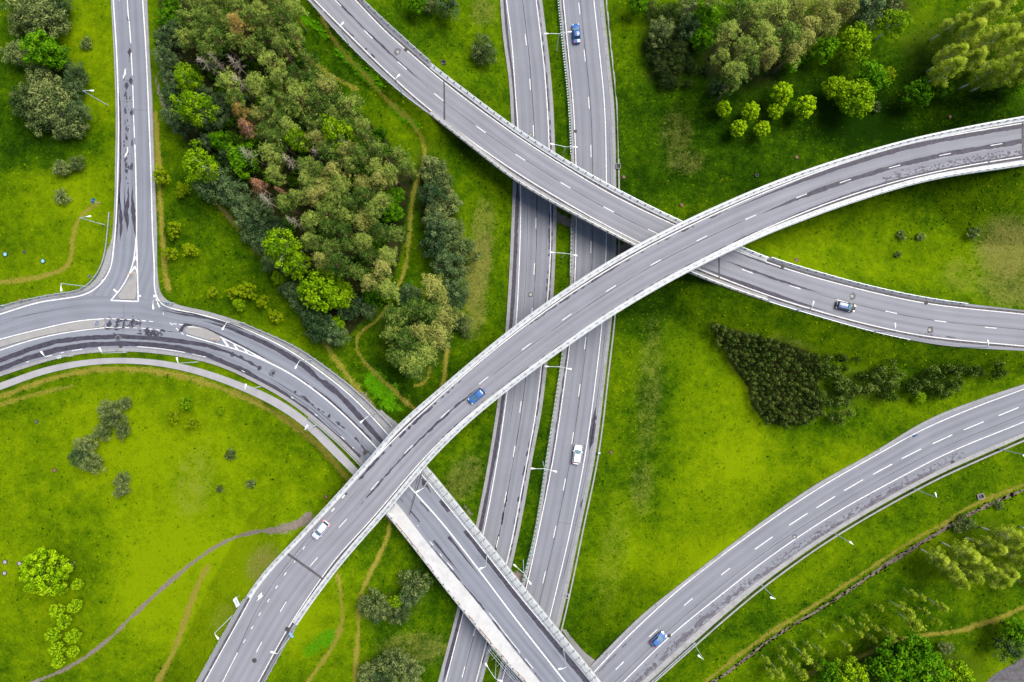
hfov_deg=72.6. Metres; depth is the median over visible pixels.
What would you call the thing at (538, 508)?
guardrail
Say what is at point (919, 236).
shrub
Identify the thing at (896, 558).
ditch
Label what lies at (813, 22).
pine tree
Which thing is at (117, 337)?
manhole cover
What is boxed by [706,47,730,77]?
pine tree
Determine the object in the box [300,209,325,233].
pine tree
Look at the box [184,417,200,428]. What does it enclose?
sapling
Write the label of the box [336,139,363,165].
pine tree
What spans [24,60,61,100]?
willow shrub
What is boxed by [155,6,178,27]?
maple tree
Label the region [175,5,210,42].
pine tree
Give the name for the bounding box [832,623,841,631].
young birch
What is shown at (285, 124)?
pine tree
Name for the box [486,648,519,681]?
bracket frame
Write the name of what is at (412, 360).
pine tree
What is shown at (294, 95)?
pine tree
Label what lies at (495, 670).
street lamp
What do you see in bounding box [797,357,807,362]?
mountain pine
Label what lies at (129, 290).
traffic island
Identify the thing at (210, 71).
forest shrub
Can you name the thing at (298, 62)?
forest shrub
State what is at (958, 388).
mountain pine
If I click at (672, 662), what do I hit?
guardrail
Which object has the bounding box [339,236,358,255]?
pine tree
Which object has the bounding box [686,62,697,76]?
juniper bush
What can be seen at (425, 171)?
willow shrub
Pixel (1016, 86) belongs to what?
maple tree
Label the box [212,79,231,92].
forest shrub
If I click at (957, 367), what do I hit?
mountain pine
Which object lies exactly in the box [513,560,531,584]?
street lamp
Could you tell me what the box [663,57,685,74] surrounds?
juniper bush
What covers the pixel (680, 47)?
juniper bush
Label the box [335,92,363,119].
pine tree
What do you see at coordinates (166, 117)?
alder tree
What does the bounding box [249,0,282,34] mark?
pine tree
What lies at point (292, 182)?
forest shrub
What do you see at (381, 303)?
forest shrub
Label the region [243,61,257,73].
forest shrub
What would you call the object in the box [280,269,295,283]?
forest shrub
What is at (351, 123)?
forest shrub
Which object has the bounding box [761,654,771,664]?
young birch
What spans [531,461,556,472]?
street lamp
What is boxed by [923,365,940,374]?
mountain pine
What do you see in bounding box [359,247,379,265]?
pine tree
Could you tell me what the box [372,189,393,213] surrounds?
pine tree
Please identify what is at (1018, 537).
birch tree
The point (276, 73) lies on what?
pine tree
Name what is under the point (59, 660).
linden tree
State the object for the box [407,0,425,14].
maple tree
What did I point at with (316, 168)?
pine tree
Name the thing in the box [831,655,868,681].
maple tree
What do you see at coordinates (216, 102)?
alder tree
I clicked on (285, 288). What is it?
alder tree
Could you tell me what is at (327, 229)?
pine tree
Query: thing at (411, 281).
maple tree
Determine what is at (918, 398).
maple tree
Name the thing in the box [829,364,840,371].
mountain pine
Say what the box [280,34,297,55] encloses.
forest shrub
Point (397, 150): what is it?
pine tree
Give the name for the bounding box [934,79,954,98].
maple tree
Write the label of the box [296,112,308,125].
forest shrub
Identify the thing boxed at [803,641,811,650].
young birch
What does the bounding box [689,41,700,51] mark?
juniper bush
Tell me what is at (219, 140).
maple tree
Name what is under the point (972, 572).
birch tree
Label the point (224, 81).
pine tree
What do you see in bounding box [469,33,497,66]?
willow shrub
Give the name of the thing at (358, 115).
maple tree
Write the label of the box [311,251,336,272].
pine tree
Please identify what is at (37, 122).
willow shrub
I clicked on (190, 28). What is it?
forest shrub
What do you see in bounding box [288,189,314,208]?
pine tree
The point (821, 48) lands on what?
maple tree
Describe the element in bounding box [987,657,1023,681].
car park
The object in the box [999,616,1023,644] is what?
maple tree
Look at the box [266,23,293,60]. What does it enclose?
pine tree
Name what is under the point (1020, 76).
birch tree
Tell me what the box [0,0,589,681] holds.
road
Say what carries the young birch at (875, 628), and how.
on the ground at (300, 512)
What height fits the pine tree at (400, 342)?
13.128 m
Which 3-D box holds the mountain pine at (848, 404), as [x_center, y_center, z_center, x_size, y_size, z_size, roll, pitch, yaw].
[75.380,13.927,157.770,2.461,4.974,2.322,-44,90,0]
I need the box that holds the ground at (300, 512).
[0,0,1023,681]
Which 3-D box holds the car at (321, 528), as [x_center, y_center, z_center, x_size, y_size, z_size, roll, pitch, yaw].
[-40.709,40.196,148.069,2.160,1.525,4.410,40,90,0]
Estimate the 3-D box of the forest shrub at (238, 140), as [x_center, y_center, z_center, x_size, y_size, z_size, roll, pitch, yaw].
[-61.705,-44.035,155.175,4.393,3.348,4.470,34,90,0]
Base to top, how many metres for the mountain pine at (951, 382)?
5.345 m
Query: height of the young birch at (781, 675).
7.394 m
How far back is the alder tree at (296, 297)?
151.36 m
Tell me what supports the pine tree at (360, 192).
on the ground at (300, 512)
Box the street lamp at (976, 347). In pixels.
[960,340,988,347]
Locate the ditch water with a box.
[709,490,1020,681]
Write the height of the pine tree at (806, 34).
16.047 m
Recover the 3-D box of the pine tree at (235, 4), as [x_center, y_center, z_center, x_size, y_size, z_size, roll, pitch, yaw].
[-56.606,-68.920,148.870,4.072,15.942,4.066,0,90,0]
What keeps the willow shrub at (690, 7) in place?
on the ground at (300, 512)
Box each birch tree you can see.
[169,89,219,127]
[173,62,203,92]
[181,139,219,182]
[261,227,304,272]
[281,124,311,153]
[283,250,310,280]
[320,113,356,151]
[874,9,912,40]
[918,56,968,86]
[919,545,950,566]
[925,41,968,72]
[929,13,972,41]
[929,554,962,578]
[935,565,971,590]
[938,17,987,52]
[940,537,981,565]
[941,44,987,81]
[947,0,1000,33]
[953,550,996,575]
[957,58,1009,91]
[957,561,985,584]
[960,21,1021,56]
[964,534,1007,555]
[967,0,1017,29]
[969,51,1023,91]
[973,566,1014,589]
[978,32,1023,67]
[978,523,1023,548]
[984,10,1023,46]
[988,66,1023,86]
[993,559,1020,581]
[1000,545,1023,569]
[1005,532,1023,555]
[1015,576,1023,589]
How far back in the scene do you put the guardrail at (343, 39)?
153.61 m
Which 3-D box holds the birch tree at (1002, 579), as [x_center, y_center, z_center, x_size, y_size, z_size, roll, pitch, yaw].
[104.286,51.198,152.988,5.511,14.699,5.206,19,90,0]
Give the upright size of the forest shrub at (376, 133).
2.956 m
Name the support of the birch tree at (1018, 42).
on the ground at (300, 512)
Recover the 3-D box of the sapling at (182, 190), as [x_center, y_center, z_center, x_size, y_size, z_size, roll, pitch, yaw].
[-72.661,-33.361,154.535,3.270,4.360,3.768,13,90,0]
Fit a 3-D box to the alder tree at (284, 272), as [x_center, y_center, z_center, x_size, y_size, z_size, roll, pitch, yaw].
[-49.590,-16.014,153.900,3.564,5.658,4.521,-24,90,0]
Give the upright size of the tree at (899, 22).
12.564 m
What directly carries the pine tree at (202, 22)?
on the ground at (300, 512)
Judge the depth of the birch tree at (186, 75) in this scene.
147.90 m
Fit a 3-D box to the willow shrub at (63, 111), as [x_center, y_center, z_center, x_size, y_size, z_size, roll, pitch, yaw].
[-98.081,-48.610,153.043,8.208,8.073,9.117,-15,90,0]
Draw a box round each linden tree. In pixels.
[17,546,72,595]
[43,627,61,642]
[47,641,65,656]
[49,604,65,618]
[51,655,65,668]
[56,581,68,595]
[56,614,72,629]
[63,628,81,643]
[66,644,79,657]
[67,599,82,612]
[70,578,83,589]
[716,100,731,117]
[729,119,747,136]
[741,101,759,120]
[753,121,769,137]
[767,103,783,119]
[770,81,792,105]
[792,95,816,120]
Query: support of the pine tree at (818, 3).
on the ground at (300, 512)
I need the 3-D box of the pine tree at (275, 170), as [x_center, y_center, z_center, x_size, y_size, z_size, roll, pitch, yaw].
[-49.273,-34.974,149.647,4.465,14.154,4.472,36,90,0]
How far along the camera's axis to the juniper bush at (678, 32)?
156.86 m
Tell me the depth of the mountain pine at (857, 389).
155.69 m
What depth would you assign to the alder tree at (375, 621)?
153.54 m
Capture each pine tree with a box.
[173,26,209,60]
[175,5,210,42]
[179,0,210,15]
[186,24,222,59]
[190,5,223,38]
[191,12,233,52]
[192,0,217,13]
[195,39,231,74]
[202,25,242,62]
[206,2,232,28]
[214,66,250,101]
[215,0,242,17]
[216,14,247,48]
[223,29,254,61]
[224,88,249,110]
[226,11,264,51]
[227,0,249,19]
[232,102,257,125]
[238,1,271,41]
[242,33,271,65]
[243,71,271,98]
[248,0,271,19]
[248,103,271,125]
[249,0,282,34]
[253,26,280,56]
[254,120,281,144]
[254,133,293,169]
[256,8,286,42]
[257,47,288,78]
[258,94,282,119]
[263,0,293,24]
[265,67,293,91]
[265,127,297,157]
[265,163,290,185]
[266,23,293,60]
[267,110,290,132]
[271,4,304,46]
[271,32,296,65]
[271,86,289,111]
[274,192,304,216]
[278,115,304,141]
[279,20,306,52]
[279,97,307,127]
[283,0,309,32]
[284,62,305,83]
[284,76,307,104]
[286,82,316,118]
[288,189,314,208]
[295,155,322,180]
[297,48,319,77]
[297,170,322,193]
[298,229,320,252]
[299,65,326,93]
[299,80,325,109]
[300,113,317,133]
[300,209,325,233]
[302,185,323,207]
[303,89,335,117]
[304,129,330,156]
[309,159,330,181]
[310,235,333,255]
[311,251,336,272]
[312,115,337,141]
[312,176,337,200]
[315,71,341,102]
[315,198,339,223]
[317,139,343,167]
[318,218,342,241]
[320,235,346,258]
[321,88,348,117]
[321,101,342,124]
[321,159,351,179]
[322,185,347,208]
[323,251,353,277]
[327,171,352,196]
[334,202,357,223]
[334,220,357,243]
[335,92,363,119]
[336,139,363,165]
[337,154,360,175]
[338,114,356,135]
[338,192,363,215]
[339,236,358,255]
[346,260,371,281]
[350,145,374,173]
[352,208,377,235]
[352,232,375,253]
[353,114,372,142]
[353,173,371,190]
[353,185,375,204]
[356,125,376,147]
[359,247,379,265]
[360,273,383,291]
[362,199,383,221]
[364,154,389,178]
[367,169,397,191]
[368,139,390,163]
[368,220,390,242]
[370,258,393,284]
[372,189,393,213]
[372,278,399,304]
[378,246,398,266]
[379,224,409,242]
[379,323,402,343]
[381,161,401,185]
[382,303,411,328]
[385,342,410,367]
[387,324,420,355]
[389,144,410,169]
[395,157,419,181]
[399,348,429,378]
[401,295,429,323]
[406,362,425,381]
[409,318,438,344]
[413,332,438,367]
[418,295,446,324]
[419,272,445,306]
[423,318,454,351]
[426,284,450,306]
[432,305,463,328]
[699,0,724,21]
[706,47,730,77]
[708,19,741,59]
[714,71,742,103]
[717,57,748,92]
[721,0,753,32]
[731,33,758,62]
[738,0,770,35]
[739,54,760,79]
[742,18,775,52]
[748,45,779,80]
[751,31,782,68]
[757,0,790,35]
[771,16,804,55]
[772,0,809,33]
[772,35,806,74]
[783,26,815,59]
[794,14,825,43]
[806,0,835,27]
[806,8,841,47]
[819,0,859,35]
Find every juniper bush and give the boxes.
[642,37,659,54]
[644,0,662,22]
[644,47,667,67]
[651,59,673,78]
[653,35,680,58]
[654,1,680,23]
[655,72,675,89]
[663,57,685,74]
[666,38,689,62]
[668,26,689,43]
[668,77,678,89]
[679,46,693,67]
[681,80,692,87]
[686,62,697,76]
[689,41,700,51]
[699,61,712,73]
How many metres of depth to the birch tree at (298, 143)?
144.40 m
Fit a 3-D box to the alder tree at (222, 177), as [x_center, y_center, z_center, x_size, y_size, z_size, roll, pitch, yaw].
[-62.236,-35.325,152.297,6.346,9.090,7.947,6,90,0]
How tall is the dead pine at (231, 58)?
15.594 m
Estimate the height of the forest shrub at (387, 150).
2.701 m
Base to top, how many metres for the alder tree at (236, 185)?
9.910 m
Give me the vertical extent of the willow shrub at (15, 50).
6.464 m
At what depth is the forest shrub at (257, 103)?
155.34 m
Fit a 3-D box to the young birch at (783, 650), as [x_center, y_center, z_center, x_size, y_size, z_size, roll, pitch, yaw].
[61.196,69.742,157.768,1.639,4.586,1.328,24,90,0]
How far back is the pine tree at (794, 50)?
147.04 m
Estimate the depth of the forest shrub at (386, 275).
154.85 m
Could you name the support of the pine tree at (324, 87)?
on the ground at (300, 512)
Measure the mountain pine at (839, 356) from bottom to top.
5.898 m
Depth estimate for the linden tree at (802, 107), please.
154.64 m
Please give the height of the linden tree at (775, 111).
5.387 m
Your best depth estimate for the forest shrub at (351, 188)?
154.51 m
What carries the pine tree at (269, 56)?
on the ground at (300, 512)
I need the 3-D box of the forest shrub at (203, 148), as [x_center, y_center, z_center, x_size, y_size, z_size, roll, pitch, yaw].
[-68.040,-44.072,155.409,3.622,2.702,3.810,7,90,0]
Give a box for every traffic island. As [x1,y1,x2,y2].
[0,320,104,346]
[118,271,136,298]
[185,327,220,341]
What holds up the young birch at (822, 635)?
on the ground at (300, 512)
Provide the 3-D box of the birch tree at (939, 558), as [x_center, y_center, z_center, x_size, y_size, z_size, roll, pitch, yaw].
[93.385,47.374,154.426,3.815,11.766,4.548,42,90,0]
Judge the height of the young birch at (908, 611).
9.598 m
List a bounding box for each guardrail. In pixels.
[0,212,110,306]
[196,599,243,681]
[243,322,392,426]
[264,629,294,681]
[307,0,426,111]
[308,417,360,466]
[363,0,429,60]
[521,351,562,581]
[557,0,571,153]
[569,217,572,273]
[651,643,694,681]
[769,301,910,340]
[771,257,967,303]
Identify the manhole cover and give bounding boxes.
[115,335,120,340]
[394,48,400,55]
[850,292,855,299]
[927,326,932,332]
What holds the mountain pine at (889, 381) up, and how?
on the ground at (300, 512)
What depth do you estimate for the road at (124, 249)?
156.30 m
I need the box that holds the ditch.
[711,489,1023,681]
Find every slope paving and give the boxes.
[379,410,397,427]
[560,628,594,666]
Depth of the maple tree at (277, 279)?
153.08 m
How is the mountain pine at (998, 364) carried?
on the ground at (300, 512)
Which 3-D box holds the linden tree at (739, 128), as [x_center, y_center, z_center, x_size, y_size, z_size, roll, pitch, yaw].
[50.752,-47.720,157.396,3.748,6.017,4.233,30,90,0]
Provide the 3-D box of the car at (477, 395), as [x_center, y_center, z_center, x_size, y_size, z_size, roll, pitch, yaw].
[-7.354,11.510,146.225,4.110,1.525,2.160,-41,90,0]
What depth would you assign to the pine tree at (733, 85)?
148.04 m
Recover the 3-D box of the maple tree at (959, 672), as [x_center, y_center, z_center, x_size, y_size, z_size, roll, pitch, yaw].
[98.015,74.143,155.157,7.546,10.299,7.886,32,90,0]
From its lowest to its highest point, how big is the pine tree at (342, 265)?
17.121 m
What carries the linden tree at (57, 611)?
on the ground at (300, 512)
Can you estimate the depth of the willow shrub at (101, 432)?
153.74 m
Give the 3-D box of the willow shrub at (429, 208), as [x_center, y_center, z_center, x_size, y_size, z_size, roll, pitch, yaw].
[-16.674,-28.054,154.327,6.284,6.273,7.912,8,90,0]
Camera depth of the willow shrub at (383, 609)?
153.70 m
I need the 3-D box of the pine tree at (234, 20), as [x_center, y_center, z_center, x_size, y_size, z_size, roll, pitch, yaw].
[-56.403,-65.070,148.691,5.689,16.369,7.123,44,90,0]
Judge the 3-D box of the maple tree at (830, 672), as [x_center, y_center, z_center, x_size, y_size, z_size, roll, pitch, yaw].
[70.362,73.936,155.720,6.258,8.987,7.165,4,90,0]
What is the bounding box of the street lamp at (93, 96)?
[83,90,107,105]
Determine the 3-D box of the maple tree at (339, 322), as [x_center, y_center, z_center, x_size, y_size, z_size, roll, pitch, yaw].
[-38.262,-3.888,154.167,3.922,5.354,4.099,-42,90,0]
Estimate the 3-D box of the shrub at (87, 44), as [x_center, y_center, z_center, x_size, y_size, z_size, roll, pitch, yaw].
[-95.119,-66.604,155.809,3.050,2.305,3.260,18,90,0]
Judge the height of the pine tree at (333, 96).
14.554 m
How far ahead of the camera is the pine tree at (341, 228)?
142.99 m
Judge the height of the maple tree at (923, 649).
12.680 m
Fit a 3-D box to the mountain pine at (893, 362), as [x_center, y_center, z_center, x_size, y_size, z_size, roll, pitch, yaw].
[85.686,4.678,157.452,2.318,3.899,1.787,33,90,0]
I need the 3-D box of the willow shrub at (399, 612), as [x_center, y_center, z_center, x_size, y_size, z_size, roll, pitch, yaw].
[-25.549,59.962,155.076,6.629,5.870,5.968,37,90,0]
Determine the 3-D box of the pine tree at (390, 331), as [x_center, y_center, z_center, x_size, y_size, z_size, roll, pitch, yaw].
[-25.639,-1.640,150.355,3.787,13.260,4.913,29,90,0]
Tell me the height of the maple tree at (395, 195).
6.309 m
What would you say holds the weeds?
on the ground at (300, 512)
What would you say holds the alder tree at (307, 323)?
on the ground at (300, 512)
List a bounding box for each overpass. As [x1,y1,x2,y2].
[386,466,600,681]
[429,63,768,300]
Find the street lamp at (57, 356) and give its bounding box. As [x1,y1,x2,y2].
[40,351,72,356]
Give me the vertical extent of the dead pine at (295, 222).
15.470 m
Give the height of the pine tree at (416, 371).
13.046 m
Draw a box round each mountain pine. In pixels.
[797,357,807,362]
[799,366,807,372]
[819,369,831,380]
[820,360,831,369]
[822,352,833,363]
[822,396,833,406]
[824,414,834,421]
[826,368,839,378]
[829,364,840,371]
[829,411,841,421]
[830,377,842,386]
[831,400,841,407]
[832,384,843,392]
[832,392,845,402]
[833,353,846,361]
[833,372,843,380]
[834,417,846,425]
[835,353,849,363]
[836,385,851,394]
[836,390,849,396]
[838,374,848,386]
[839,365,849,372]
[841,398,851,406]
[841,409,854,417]
[848,383,862,393]
[848,392,855,399]
[851,356,861,362]
[854,371,868,382]
[854,384,870,396]
[861,370,874,379]
[862,382,874,391]
[869,385,880,393]
[870,372,879,379]
[871,365,882,373]
[871,377,884,385]
[874,363,886,373]
[877,392,890,399]
[878,384,886,392]
[880,384,894,394]
[882,364,897,373]
[883,376,895,385]
[885,392,899,402]
[886,358,897,365]
[887,381,899,389]
[896,370,906,377]
[901,380,913,391]
[906,389,919,396]
[907,377,916,384]
[909,382,921,390]
[915,378,930,386]
[919,370,931,377]
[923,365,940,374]
[924,374,937,383]
[930,371,944,380]
[930,381,944,390]
[933,389,948,399]
[939,362,954,373]
[941,388,954,398]
[942,378,957,388]
[947,367,962,377]
[950,383,960,391]
[952,362,963,373]
[954,379,964,385]
[963,370,973,377]
[968,363,982,372]
[974,369,987,377]
[987,370,1004,380]
[989,365,1006,376]
[990,358,1005,369]
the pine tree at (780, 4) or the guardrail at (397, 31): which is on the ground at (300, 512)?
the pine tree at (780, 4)
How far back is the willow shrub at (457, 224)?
153.22 m
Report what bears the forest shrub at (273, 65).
on the ground at (300, 512)
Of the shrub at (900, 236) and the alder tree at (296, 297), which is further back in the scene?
the shrub at (900, 236)
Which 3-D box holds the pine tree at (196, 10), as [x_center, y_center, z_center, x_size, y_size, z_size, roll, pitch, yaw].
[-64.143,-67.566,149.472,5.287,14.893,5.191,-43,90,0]
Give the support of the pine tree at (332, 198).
on the ground at (300, 512)
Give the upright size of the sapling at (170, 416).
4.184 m
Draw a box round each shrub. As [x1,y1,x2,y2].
[0,0,58,22]
[0,40,34,67]
[7,7,34,37]
[7,81,49,121]
[20,0,71,38]
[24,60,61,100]
[24,102,57,137]
[25,76,75,123]
[40,98,84,137]
[45,46,68,73]
[51,124,73,140]
[51,159,72,176]
[53,188,72,204]
[65,117,89,139]
[67,155,86,171]
[72,433,98,454]
[75,452,106,474]
[79,35,92,49]
[93,422,111,441]
[95,398,123,422]
[101,407,129,428]
[112,472,131,486]
[112,483,130,497]
[113,396,132,409]
[114,423,131,440]
[184,24,199,45]
[187,64,202,77]
[198,124,212,135]
[200,135,212,151]
[207,64,222,80]
[211,153,223,166]
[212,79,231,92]
[216,0,229,17]
[216,485,224,492]
[217,44,229,58]
[219,115,234,130]
[223,166,237,183]
[224,448,236,460]
[229,132,244,152]
[233,107,252,129]
[238,28,253,47]
[238,92,249,103]
[240,169,251,183]
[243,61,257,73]
[244,130,262,148]
[245,479,255,488]
[254,94,267,106]
[260,165,280,185]
[266,58,281,73]
[266,79,280,95]
[273,100,292,118]
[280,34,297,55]
[280,216,296,233]
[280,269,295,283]
[285,174,297,187]
[289,141,308,156]
[289,155,304,174]
[295,55,306,67]
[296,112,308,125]
[297,269,310,280]
[318,230,336,247]
[342,177,359,195]
[344,157,365,175]
[345,115,356,135]
[350,135,366,147]
[354,250,365,263]
[355,662,386,681]
[356,265,373,282]
[356,587,383,619]
[362,216,381,232]
[370,126,386,144]
[372,237,386,248]
[372,595,392,620]
[372,647,407,681]
[373,249,389,264]
[375,287,393,306]
[376,146,393,157]
[377,207,390,222]
[377,266,393,281]
[381,600,411,625]
[397,569,432,600]
[398,652,424,681]
[417,154,447,183]
[421,198,448,229]
[422,0,437,14]
[426,169,454,192]
[435,184,462,217]
[438,216,465,246]
[439,228,468,263]
[450,261,471,279]
[450,311,473,332]
[453,236,482,264]
[461,328,471,338]
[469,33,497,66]
[648,15,676,47]
[676,0,699,27]
[871,101,881,113]
[881,0,903,15]
[895,230,906,239]
[915,233,925,240]
[937,641,954,654]
[951,520,962,532]
[957,513,977,531]
[966,226,981,240]
[992,501,1003,510]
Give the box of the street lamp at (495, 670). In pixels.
[485,659,501,681]
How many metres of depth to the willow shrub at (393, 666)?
153.00 m
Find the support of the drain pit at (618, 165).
on the motorway at (575, 421)
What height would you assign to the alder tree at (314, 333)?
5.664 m
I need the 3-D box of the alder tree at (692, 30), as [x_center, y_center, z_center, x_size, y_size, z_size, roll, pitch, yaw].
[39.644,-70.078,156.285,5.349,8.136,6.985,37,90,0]
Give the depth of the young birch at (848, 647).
156.42 m
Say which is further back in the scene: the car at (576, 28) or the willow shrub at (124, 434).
the car at (576, 28)
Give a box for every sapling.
[152,164,170,184]
[160,247,178,259]
[166,221,181,240]
[166,410,179,425]
[174,181,190,197]
[182,243,197,256]
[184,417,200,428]
[207,286,218,297]
[226,286,238,299]
[233,281,257,299]
[256,294,268,308]
[267,308,283,323]
[884,66,895,80]
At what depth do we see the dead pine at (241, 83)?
146.99 m
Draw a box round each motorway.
[438,0,556,681]
[497,0,619,681]
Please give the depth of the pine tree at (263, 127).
144.11 m
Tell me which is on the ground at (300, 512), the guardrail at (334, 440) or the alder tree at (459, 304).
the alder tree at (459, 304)
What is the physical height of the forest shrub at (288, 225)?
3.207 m
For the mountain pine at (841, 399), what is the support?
on the ground at (300, 512)
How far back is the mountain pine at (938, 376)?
156.86 m
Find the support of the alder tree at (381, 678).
on the ground at (300, 512)
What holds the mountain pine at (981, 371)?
on the ground at (300, 512)
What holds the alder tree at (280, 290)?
on the ground at (300, 512)
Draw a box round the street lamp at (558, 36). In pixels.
[544,31,571,51]
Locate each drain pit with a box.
[616,163,620,168]
[976,493,984,499]
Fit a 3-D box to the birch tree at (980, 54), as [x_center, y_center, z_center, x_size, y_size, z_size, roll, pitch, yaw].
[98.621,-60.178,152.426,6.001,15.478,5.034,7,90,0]
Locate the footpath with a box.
[0,358,357,474]
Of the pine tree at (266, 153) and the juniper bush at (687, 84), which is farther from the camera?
the juniper bush at (687, 84)
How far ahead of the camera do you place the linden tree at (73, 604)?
153.38 m
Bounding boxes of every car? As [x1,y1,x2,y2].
[312,520,329,539]
[468,387,486,403]
[571,23,580,43]
[572,445,582,464]
[650,631,666,647]
[835,301,855,311]
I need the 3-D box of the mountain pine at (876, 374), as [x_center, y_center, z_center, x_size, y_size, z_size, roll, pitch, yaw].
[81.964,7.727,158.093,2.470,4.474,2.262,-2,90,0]
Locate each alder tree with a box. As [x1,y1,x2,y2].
[46,0,71,14]
[62,76,85,99]
[63,58,89,84]
[66,98,93,123]
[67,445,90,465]
[151,44,181,70]
[153,27,177,50]
[157,66,176,89]
[159,82,183,108]
[160,106,181,124]
[162,19,189,48]
[165,112,194,137]
[190,174,223,204]
[193,80,216,102]
[197,106,229,132]
[197,132,214,151]
[210,90,231,115]
[211,161,240,194]
[213,175,253,207]
[218,142,232,166]
[223,189,252,216]
[231,201,259,234]
[240,228,261,245]
[241,208,269,237]
[249,195,274,218]
[250,232,276,256]
[259,251,283,271]
[265,214,286,238]
[276,260,293,279]
[277,284,291,295]
[280,278,298,301]
[287,287,308,308]
[291,295,321,320]
[301,309,328,332]
[304,325,322,341]
[307,313,340,343]
[322,319,351,346]
[336,303,356,321]
[345,292,370,316]
[357,301,377,318]
[366,612,382,625]
[368,668,394,681]
[396,283,421,306]
[399,588,420,607]
[415,178,447,208]
[418,229,450,259]
[423,207,458,242]
[429,246,464,276]
[433,0,459,21]
[442,276,470,301]
[442,292,467,321]
[676,13,702,41]
[706,77,719,94]
[717,81,728,95]
[850,0,885,31]
[991,632,1023,665]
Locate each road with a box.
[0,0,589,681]
[68,0,159,301]
[197,122,1023,681]
[309,0,1023,350]
[590,384,1023,681]
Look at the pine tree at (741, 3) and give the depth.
148.11 m
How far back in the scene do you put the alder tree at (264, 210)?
151.24 m
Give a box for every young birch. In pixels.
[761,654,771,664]
[764,665,774,679]
[771,662,784,679]
[777,654,787,664]
[779,646,786,653]
[787,657,807,680]
[794,646,812,664]
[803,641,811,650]
[811,643,826,655]
[811,659,820,670]
[819,629,826,637]
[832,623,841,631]
[842,640,851,651]
[853,629,862,637]
[859,622,869,630]
[861,613,869,620]
[869,635,878,642]
[871,602,884,611]
[871,623,880,630]
[885,627,897,642]
[889,600,915,618]
[898,613,926,632]
[903,588,917,596]
[917,606,930,614]
[918,593,926,601]
[927,598,948,611]
[932,617,942,625]
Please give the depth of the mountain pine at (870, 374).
156.94 m
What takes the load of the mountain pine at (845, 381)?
on the ground at (300, 512)
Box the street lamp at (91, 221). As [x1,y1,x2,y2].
[80,215,104,224]
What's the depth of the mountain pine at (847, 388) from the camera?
156.16 m
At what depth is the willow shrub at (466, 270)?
155.68 m
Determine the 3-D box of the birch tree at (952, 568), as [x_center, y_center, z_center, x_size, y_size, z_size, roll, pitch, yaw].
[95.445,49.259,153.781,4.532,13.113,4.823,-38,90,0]
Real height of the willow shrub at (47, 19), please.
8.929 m
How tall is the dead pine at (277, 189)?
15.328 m
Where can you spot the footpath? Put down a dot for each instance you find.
(330, 446)
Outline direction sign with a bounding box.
[233,595,240,606]
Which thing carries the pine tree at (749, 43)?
on the ground at (300, 512)
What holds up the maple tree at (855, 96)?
on the ground at (300, 512)
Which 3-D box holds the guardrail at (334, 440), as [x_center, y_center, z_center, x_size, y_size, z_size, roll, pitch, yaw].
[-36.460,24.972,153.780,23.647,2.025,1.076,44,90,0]
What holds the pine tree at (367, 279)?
on the ground at (300, 512)
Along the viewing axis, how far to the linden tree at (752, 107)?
155.54 m
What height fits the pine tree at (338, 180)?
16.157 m
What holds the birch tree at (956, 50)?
on the ground at (300, 512)
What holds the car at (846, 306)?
on the road at (373, 40)
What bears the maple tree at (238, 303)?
on the ground at (300, 512)
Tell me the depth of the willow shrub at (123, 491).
154.45 m
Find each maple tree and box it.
[18,28,63,66]
[37,41,70,70]
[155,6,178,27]
[160,0,181,14]
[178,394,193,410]
[208,129,232,150]
[218,408,224,414]
[225,141,260,179]
[232,298,245,311]
[270,270,286,284]
[296,265,343,312]
[325,280,355,308]
[329,314,345,330]
[351,106,359,118]
[359,282,383,306]
[379,202,404,223]
[384,187,404,205]
[387,593,402,608]
[406,279,414,287]
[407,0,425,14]
[626,0,648,13]
[689,20,713,50]
[692,0,721,28]
[782,52,800,74]
[799,49,812,63]
[811,37,841,65]
[814,658,845,681]
[821,75,850,99]
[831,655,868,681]
[835,78,876,119]
[837,21,871,63]
[852,60,891,93]
[862,635,913,681]
[890,665,926,681]
[893,633,941,672]
[901,77,935,106]
[909,651,951,681]
[913,392,926,403]
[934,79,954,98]
[937,659,976,681]
[995,68,1023,96]
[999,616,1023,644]
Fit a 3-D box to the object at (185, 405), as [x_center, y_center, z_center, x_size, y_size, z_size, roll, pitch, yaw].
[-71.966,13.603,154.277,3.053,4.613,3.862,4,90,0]
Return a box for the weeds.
[298,7,420,656]
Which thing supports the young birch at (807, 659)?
on the ground at (300, 512)
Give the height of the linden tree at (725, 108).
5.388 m
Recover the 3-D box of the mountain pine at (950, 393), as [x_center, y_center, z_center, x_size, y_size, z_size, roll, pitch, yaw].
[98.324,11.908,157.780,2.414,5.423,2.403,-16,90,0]
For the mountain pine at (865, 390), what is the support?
on the ground at (300, 512)
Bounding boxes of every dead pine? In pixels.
[196,57,223,77]
[208,52,234,79]
[222,54,250,77]
[231,72,256,99]
[237,117,264,141]
[240,147,266,166]
[249,178,273,196]
[257,192,280,209]
[274,186,294,200]
[282,152,304,174]
[287,217,309,230]
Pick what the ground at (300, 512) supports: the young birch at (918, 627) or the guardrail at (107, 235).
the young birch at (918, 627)
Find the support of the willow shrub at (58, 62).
on the ground at (300, 512)
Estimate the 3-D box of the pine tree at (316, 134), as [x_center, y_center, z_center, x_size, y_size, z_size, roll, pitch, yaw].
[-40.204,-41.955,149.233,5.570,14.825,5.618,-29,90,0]
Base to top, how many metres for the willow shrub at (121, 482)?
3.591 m
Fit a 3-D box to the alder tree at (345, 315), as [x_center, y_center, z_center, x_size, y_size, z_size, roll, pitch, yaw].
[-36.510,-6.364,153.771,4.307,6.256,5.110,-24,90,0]

